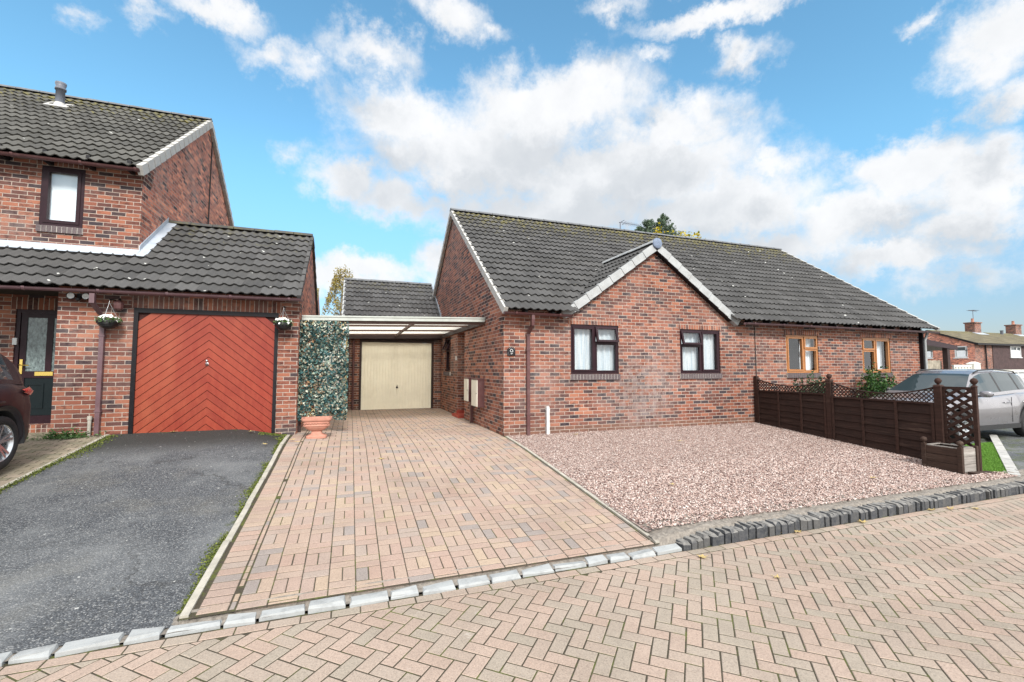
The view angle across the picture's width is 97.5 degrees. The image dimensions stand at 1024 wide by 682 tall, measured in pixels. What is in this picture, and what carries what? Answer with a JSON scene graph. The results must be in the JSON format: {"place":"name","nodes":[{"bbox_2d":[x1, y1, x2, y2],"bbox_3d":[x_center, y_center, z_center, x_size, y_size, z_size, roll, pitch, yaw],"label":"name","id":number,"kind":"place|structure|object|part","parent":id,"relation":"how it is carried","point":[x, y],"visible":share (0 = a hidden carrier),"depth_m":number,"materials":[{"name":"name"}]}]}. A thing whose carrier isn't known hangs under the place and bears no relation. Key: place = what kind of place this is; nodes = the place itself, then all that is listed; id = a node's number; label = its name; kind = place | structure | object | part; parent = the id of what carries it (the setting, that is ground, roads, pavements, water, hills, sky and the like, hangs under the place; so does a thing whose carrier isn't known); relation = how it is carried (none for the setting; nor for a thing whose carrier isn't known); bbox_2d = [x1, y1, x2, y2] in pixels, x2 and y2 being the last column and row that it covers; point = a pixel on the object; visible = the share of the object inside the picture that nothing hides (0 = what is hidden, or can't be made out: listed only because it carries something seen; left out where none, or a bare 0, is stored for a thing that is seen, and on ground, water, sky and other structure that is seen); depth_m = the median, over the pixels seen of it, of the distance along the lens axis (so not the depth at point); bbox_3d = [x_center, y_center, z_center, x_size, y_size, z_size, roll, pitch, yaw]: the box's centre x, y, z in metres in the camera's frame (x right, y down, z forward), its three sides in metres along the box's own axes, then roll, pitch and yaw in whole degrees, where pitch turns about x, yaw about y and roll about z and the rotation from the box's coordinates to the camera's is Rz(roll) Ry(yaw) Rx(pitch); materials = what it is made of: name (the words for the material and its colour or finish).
{"place":"outdoors","nodes":[
{"label":"outdoors","id":0,"kind":"place"},
{"bbox_2d":[0,432,103,485],"bbox_3d":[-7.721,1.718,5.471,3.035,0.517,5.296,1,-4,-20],"label":"doorstep paving","id":1,"kind":"structure","parent":0,"point":[48,457],"depth_m":6.60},
{"bbox_2d":[0,354,32,469],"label":"parked car","id":2,"kind":"object","parent":1,"relation":"on","point":[15,404],"visible":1,"depth_m":5.86,"materials":[{"name":"paint"}]},
{"bbox_3d":[-6.621,0.304,5.760,0.182,0.399,0.460,1,-4,-20],"label":"side window","id":3,"kind":"part","parent":2,"relation":"part of","materials":[{"name":"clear glass"}]},
{"bbox_2d":[26,426,105,439],"bbox_3d":[-7.309,1.501,7.277,1.132,0.221,0.254,1,-4,-20],"label":"weed","id":4,"kind":"object","parent":1,"relation":"on","point":[54,435],"visible":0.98,"depth_m":7.31,"materials":[{"name":"green plant"}]},
{"bbox_2d":[0,429,287,652],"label":"asphalt driveway","id":5,"kind":"structure","parent":0,"point":[119,533],"depth_m":4.43,"materials":[{"name":"grey asphalt"}]},
{"bbox_2d":[0,431,286,614],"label":"moss","id":6,"kind":"object","parent":5,"relation":"on","point":[208,556],"visible":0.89,"depth_m":5.57,"materials":[{"name":"green plant"}]},
{"bbox_2d":[0,81,318,435],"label":"detached house","id":7,"kind":"structure","parent":0,"point":[102,203],"depth_m":8.33,"materials":[{"name":"brick"}]},
{"bbox_2d":[12,309,57,423],"bbox_3d":[-8.379,0.463,8.167,1.065,2.050,0.131,1,-4,-20],"label":"front door","id":8,"kind":"structure","parent":7,"relation":"in","point":[34,342],"depth_m":8.11,"materials":[{"name":"black wood"}]},
{"bbox_2d":[39,165,85,227],"bbox_3d":[-8.354,-2.675,8.379,0.627,1.120,0.116,1,-4,-20],"label":"window","id":9,"kind":"structure","parent":7,"relation":"in","point":[62,189],"depth_m":8.39,"materials":[{"name":"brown wood"}]},
{"bbox_2d":[66,292,88,300],"bbox_3d":[-7.270,-0.735,7.557,0.316,0.148,0.165,1,-4,-20],"label":"security light","id":10,"kind":"object","parent":7,"relation":"attached to","point":[72,295],"visible":0.93,"depth_m":7.52,"materials":[{"name":"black plastic"}]},
{"bbox_2d":[94,299,122,328],"bbox_3d":[-6.800,-0.463,7.585,0.367,0.528,0.354,-2,-4,27],"label":"hanging basket","id":11,"kind":"object","parent":7,"relation":"attached to","point":[102,321],"visible":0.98,"depth_m":7.51,"materials":[{"name":"black plastic"}]},
{"bbox_2d":[113,298,123,310],"bbox_3d":[-6.766,-0.628,7.729,0.139,0.225,0.170,3,-5,-42],"label":"wall lantern","id":12,"kind":"object","parent":7,"relation":"attached to","point":[118,304],"depth_m":7.68,"materials":[{"name":"brown plastic"}]},
{"bbox_2d":[133,313,274,432],"bbox_3d":[-5.554,0.605,8.201,2.240,2.310,0.084,1,-4,-20],"label":"garage door","id":13,"kind":"structure","parent":7,"relation":"in","point":[194,372],"depth_m":8.18,"materials":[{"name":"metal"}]},
{"bbox_2d":[273,306,293,330],"bbox_3d":[-4.315,-0.433,8.491,0.366,0.478,0.398,1,-4,-20],"label":"hanging basket","id":14,"kind":"object","parent":7,"relation":"attached to","point":[281,324],"visible":1,"depth_m":8.39,"materials":[{"name":"black plastic"}]},
{"bbox_2d":[315,288,319,386],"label":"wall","id":15,"kind":"structure","parent":0,"point":[318,314],"depth_m":35.54,"materials":[{"name":"brick"}]},
{"bbox_2d":[165,372,637,634],"bbox_3d":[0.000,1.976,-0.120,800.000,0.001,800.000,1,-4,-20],"label":"ground","id":16,"kind":"structure","parent":0,"point":[342,407],"depth_m":24.69,"materials":[{"name":"soil"}]},
{"bbox_2d":[0,434,658,621],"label":"kerb edging","id":17,"kind":"object","parent":16,"relation":"on","point":[194,597],"visible":0.38,"depth_m":4.97,"materials":[{"name":"concrete"}]},
{"bbox_2d":[320,266,353,398],"bbox_3d":[-10.977,-0.643,28.101,2.962,8.427,3.149,1,-4,-20],"label":"birch tree","id":18,"kind":"object","parent":16,"relation":"on","point":[339,287],"visible":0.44,"depth_m":27.93,"materials":[{"name":"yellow plant"}]},
{"bbox_2d":[4,469,1023,661],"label":"kerb haunch","id":19,"kind":"object","parent":16,"relation":"on","point":[666,535],"visible":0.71,"depth_m":4.80,"materials":[{"name":"concrete"}]},
{"bbox_2d":[0,480,1023,666],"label":"kerb stones","id":20,"kind":"object","parent":19,"relation":"on","point":[748,530],"visible":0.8,"depth_m":4.19,"materials":[{"name":"grey concrete"}]},
{"bbox_2d":[634,213,682,235],"bbox_3d":[10.184,-2.696,31.425,6.101,12.968,4.177,1,-4,-20],"label":"conifer tree","id":21,"kind":"object","parent":16,"relation":"on","point":[648,225],"visible":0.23,"depth_m":31.42,"materials":[{"name":"green plant"}]},
{"bbox_2d":[653,222,705,238],"bbox_3d":[12.027,-2.168,30.225,5.922,11.729,2.863,1,-4,-20],"label":"maple tree","id":22,"kind":"object","parent":16,"relation":"on","point":[681,232],"visible":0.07,"depth_m":30.26,"materials":[{"name":"yellow plant"}]},
{"bbox_2d":[431,208,939,435],"bbox_3d":[4.562,-0.522,15.968,13.840,6.906,10.366,1,-4,-20],"label":"bungalow","id":23,"kind":"object","parent":16,"relation":"on","point":[598,328],"visible":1,"depth_m":10.99,"materials":[{"name":"red brick"}]},
{"bbox_2d":[442,337,450,370],"bbox_3d":[-2.054,0.424,14.343,0.248,1.080,0.920,1,-4,-20],"label":"window","id":24,"kind":"structure","parent":23,"relation":"in","point":[447,340],"depth_m":14.73,"materials":[{"name":"brown wood"}]},
{"bbox_2d":[464,377,474,422],"bbox_3d":[-1.076,1.489,11.266,0.185,1.160,0.440,1,-4,-20],"label":"meter box","id":25,"kind":"object","parent":23,"relation":"attached to","point":[467,389],"visible":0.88,"depth_m":11.10,"materials":[{"name":"brown plastic"}]},
{"bbox_2d":[464,379,467,400],"bbox_3d":[-1.148,1.221,11.256,0.017,0.543,0.390,1,-4,-20],"label":"door","id":26,"kind":"structure","parent":25,"relation":"in","point":[465,380],"depth_m":11.21,"materials":[{"name":"beige plastic"}]},
{"bbox_2d":[471,378,484,406],"bbox_3d":[-0.808,1.204,10.539,0.185,0.660,0.540,1,-4,-20],"label":"meter box","id":27,"kind":"object","parent":23,"relation":"attached to","point":[477,392],"visible":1,"depth_m":10.31,"materials":[{"name":"brown plastic"}]},
{"bbox_2d":[471,380,477,406],"bbox_3d":[-0.881,1.216,10.512,0.017,0.603,0.490,1,-4,-20],"label":"door","id":28,"kind":"structure","parent":27,"relation":"in","point":[474,383],"depth_m":10.48,"materials":[{"name":"beige plastic"}]},
{"bbox_2d":[507,347,514,355],"bbox_3d":[-0.014,0.208,9.120,0.170,0.175,0.032,1,-4,-20],"label":"house number plate","id":29,"kind":"object","parent":23,"relation":"attached to","point":[510,351],"visible":1,"depth_m":9.11,"materials":[{"name":"black paint"}]},
{"bbox_2d":[571,324,618,373],"bbox_3d":[1.802,0.184,9.837,1.182,1.062,0.262,1,-4,-20],"label":"window","id":30,"kind":"structure","parent":23,"relation":"in","point":[594,348],"depth_m":9.88,"materials":[{"name":"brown wood"}]},
{"bbox_2d":[619,220,638,228],"bbox_3d":[4.224,-4.043,16.235,0.802,0.568,0.330,1,-4,-20],"label":"tv aerial","id":31,"kind":"object","parent":23,"relation":"attached to","point":[626,223],"visible":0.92,"depth_m":16.18,"materials":[{"name":"silver metal"}]},
{"bbox_2d":[680,329,719,372],"bbox_3d":[4.506,0.254,10.810,1.192,1.042,0.260,1,-4,-20],"label":"window","id":32,"kind":"structure","parent":23,"relation":"in","point":[699,351],"depth_m":10.86,"materials":[{"name":"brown wood"}]},
{"bbox_2d":[786,335,818,372],"bbox_3d":[7.672,0.352,12.021,1.172,0.992,0.235,1,-4,-20],"label":"window","id":33,"kind":"structure","parent":23,"relation":"in","point":[804,348],"depth_m":11.98,"materials":[{"name":"brown wood"}]},
{"bbox_2d":[862,338,890,372],"bbox_3d":[10.439,0.414,13.026,1.202,0.992,0.255,1,-4,-20],"label":"window","id":34,"kind":"structure","parent":23,"relation":"in","point":[876,351],"depth_m":12.98,"materials":[{"name":"brown wood"}]},
{"bbox_2d":[509,422,1017,531],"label":"gravel","id":35,"kind":"structure","parent":16,"relation":"on","point":[862,455],"depth_m":6.93,"materials":[{"name":"gravel"}]},
{"bbox_2d":[545,406,549,433],"bbox_3d":[0.735,1.647,9.271,0.070,0.620,0.075,1,-4,-20],"label":"marker post","id":36,"kind":"object","parent":35,"relation":"on","point":[547,409],"visible":0.9,"depth_m":9.25,"materials":[{"name":"white plastic"}]},
{"bbox_2d":[754,376,758,422],"bbox_3d":[6.111,1.510,11.206,0.080,1.270,0.080,1,-4,-20],"label":"fence post","id":37,"kind":"object","parent":35,"relation":"on","point":[756,384],"visible":0.57,"depth_m":11.19,"materials":[{"name":"brown wood"}]},
{"bbox_2d":[757,379,827,437],"bbox_3d":[6.397,1.503,10.345,0.063,1.222,1.718,1,-4,-20],"label":"garden fence","id":38,"kind":"object","parent":35,"relation":"on","point":[802,412],"visible":1,"depth_m":10.24,"materials":[{"name":"brown wood"}]},
{"bbox_2d":[824,374,833,439],"bbox_3d":[6.728,1.466,9.493,0.124,1.550,0.124,1,-4,-20],"label":"fence post","id":39,"kind":"object","parent":35,"relation":"on","point":[828,387],"visible":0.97,"depth_m":9.48,"materials":[{"name":"brown wood"}]},
{"bbox_2d":[831,382,935,458],"bbox_3d":[7.025,1.479,8.598,0.063,1.346,1.768,1,-4,-20],"label":"garden fence","id":40,"kind":"object","parent":35,"relation":"on","point":[900,426],"visible":0.99,"depth_m":8.51,"materials":[{"name":"brown wood"}]},
{"bbox_2d":[933,378,944,442],"bbox_3d":[7.365,1.443,7.722,0.124,1.620,0.124,1,-4,-20],"label":"fence post","id":41,"kind":"object","parent":35,"relation":"on","point":[939,412],"visible":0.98,"depth_m":7.71,"materials":[{"name":"brown wood"}]},
{"bbox_2d":[920,436,979,473],"bbox_3d":[7.190,1.851,7.389,0.474,0.515,0.570,1,-4,-20],"label":"wooden planter","id":42,"kind":"object","parent":35,"relation":"on","point":[959,458],"visible":0.98,"depth_m":7.22,"materials":[{"name":"brown wood"}]},
{"bbox_2d":[942,378,982,470],"bbox_3d":[7.493,1.415,7.470,0.100,1.605,0.454,1,-4,-20],"label":"garden trellis","id":43,"kind":"object","parent":35,"relation":"on","point":[974,407],"visible":0.84,"depth_m":7.44,"materials":[{"name":"brown wood"}]},
{"bbox_2d":[968,471,996,474],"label":"timber block","id":44,"kind":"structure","parent":35,"relation":"on","point":[976,472],"depth_m":7.03,"materials":[{"name":"brown wood"}]},
{"bbox_2d":[928,360,941,368],"bbox_3d":[29.439,2.655,32.354,4.785,2.560,0.130,1,-4,-20],"label":"timber fence","id":45,"kind":"object","parent":16,"relation":"on","point":[934,364],"visible":0.12,"depth_m":32.89,"materials":[{"name":"beige wood"}]},
{"bbox_2d":[926,339,957,368],"bbox_3d":[30.042,1.967,34.142,4.500,4.150,4.000,1,-4,-20],"label":"lean to canopy","id":46,"kind":"object","parent":16,"relation":"on","point":[945,348],"visible":0.29,"depth_m":32.78,"materials":[{"name":"brown wood"}]},
{"bbox_2d":[177,408,659,620],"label":"block paved driveway","id":47,"kind":"structure","parent":0,"point":[352,491],"depth_m":5.04,"materials":[{"name":"brick"}]},
{"bbox_2d":[301,416,331,438],"bbox_3d":[-3.650,1.617,8.402,0.523,0.375,0.366,1,-4,-20],"label":"terracotta urn","id":48,"kind":"object","parent":47,"relation":"on","point":[316,425],"visible":1,"depth_m":8.28,"materials":[{"name":"ceramic"}]},
{"bbox_2d":[297,320,348,431],"bbox_3d":[-3.879,0.752,9.051,1.122,2.360,0.286,1,-4,-20],"label":"ivy screen","id":49,"kind":"object","parent":47,"relation":"on","point":[315,335],"visible":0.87,"depth_m":9.05,"materials":[{"name":"green plant"}]},
{"bbox_2d":[344,337,347,417],"bbox_3d":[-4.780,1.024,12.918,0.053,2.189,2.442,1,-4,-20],"label":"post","id":50,"kind":"object","parent":47,"relation":"on","point":[345,371],"visible":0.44,"depth_m":11.82,"materials":[{"name":"white metal"}]},
{"bbox_2d":[342,278,441,409],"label":"garage","id":51,"kind":"structure","parent":47,"relation":"on","point":[382,374],"depth_m":14.99,"materials":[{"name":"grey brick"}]},
{"bbox_2d":[302,315,484,338],"bbox_3d":[-3.320,-0.299,12.176,3.835,0.260,5.315,1,-4,-20],"label":"carport","id":52,"kind":"object","parent":51,"relation":"attached to","point":[385,327],"visible":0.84,"depth_m":11.11,"materials":[{"name":"white plastic"}]},
{"bbox_2d":[361,342,430,409],"bbox_3d":[-3.786,1.144,14.814,2.240,2.180,0.060,1,-4,-20],"label":"garage door","id":53,"kind":"structure","parent":51,"relation":"in","point":[393,375],"depth_m":14.82,"materials":[{"name":"beige paint"}]},
{"bbox_2d":[0,494,1023,681],"bbox_3d":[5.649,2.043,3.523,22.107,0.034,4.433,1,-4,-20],"label":"paved road","id":54,"kind":"structure","parent":0,"point":[582,672],"depth_m":3.17,"materials":[{"name":"beige brick"}]},
{"bbox_2d":[0,0,1023,369],"label":"sky","id":55,"kind":"structure","parent":0,"point":[878,145],"materials":[{"name":"blue"}]},
{"bbox_2d":[951,362,980,368],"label":"screen block wall","id":56,"kind":"structure","parent":0,"point":[973,365],"depth_m":33.46,"materials":[{"name":"white concrete"}]},
{"bbox_2d":[924,310,1023,378],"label":"terraced house","id":57,"kind":"structure","parent":0,"point":[1001,350],"depth_m":53.55,"materials":[{"name":"orange brick"}]},
{"bbox_2d":[927,351,933,358],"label":"window","id":58,"kind":"structure","parent":57,"relation":"in","point":[929,353],"depth_m":55.15,"materials":[{"name":"white plastic"}]},
{"bbox_2d":[953,346,968,358],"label":"window","id":59,"kind":"structure","parent":57,"relation":"in","point":[962,352],"depth_m":52.34,"materials":[{"name":"white plastic"}]},
{"bbox_2d":[1010,346,1022,357],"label":"window","id":60,"kind":"structure","parent":57,"relation":"in","point":[1015,351],"depth_m":53.91,"materials":[{"name":"white plastic"}]},
{"bbox_2d":[1011,371,1023,377],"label":"window","id":61,"kind":"structure","parent":57,"relation":"in","point":[1021,373],"depth_m":54.07,"materials":[{"name":"white plastic"}]},
{"bbox_2d":[951,428,1023,469],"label":"neighbour driveway","id":62,"kind":"structure","parent":0,"point":[1011,440],"depth_m":10.29,"materials":[{"name":"concrete"}]},
{"bbox_2d":[792,369,825,392],"bbox_3d":[7.622,1.463,11.340,1.334,1.491,0.789,1,-4,-20],"label":"shrub","id":63,"kind":"object","parent":62,"relation":"on","point":[816,381],"visible":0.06,"depth_m":11.21,"materials":[{"name":"green plant"}]},
{"bbox_2d":[857,362,897,397],"bbox_3d":[9.994,1.417,12.204,1.668,1.691,0.875,1,-4,-20],"label":"shrub","id":64,"kind":"object","parent":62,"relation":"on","point":[873,384],"visible":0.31,"depth_m":12.12,"materials":[{"name":"green plant"}]},
{"bbox_2d":[869,369,1023,440],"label":"parked car","id":65,"kind":"object","parent":62,"relation":"on","point":[1001,398],"visible":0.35,"depth_m":10.77,"materials":[{"name":"silver paint"}]},
{"bbox_3d":[11.071,1.012,10.626,1.160,0.512,0.191,1,-4,-20],"label":"side window","id":66,"kind":"part","parent":65,"relation":"part of","materials":[{"name":"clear glass"}]},
{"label":"side window","id":67,"kind":"part","parent":65,"relation":"part of","materials":[{"name":"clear glass"}]},
{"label":"side window","id":68,"kind":"part","parent":65,"relation":"part of","materials":[{"name":"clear glass"}]},
{"bbox_2d":[989,434,1020,476],"bbox_3d":[9.662,2.212,8.865,0.130,0.185,5.246,-3,-5,44],"label":"white kerb edging","id":69,"kind":"object","parent":62,"relation":"on","point":[1007,461],"visible":0.77,"depth_m":8.34,"materials":[{"name":"white concrete"}]},
{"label":"turf base","id":70,"kind":"structure","parent":62,"relation":"on","visible":0},
{"bbox_2d":[964,442,1006,473],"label":"turf","id":71,"kind":"structure","parent":70,"relation":"on","point":[990,457],"depth_m":8.11,"materials":[{"name":"green plant"}]}
]}

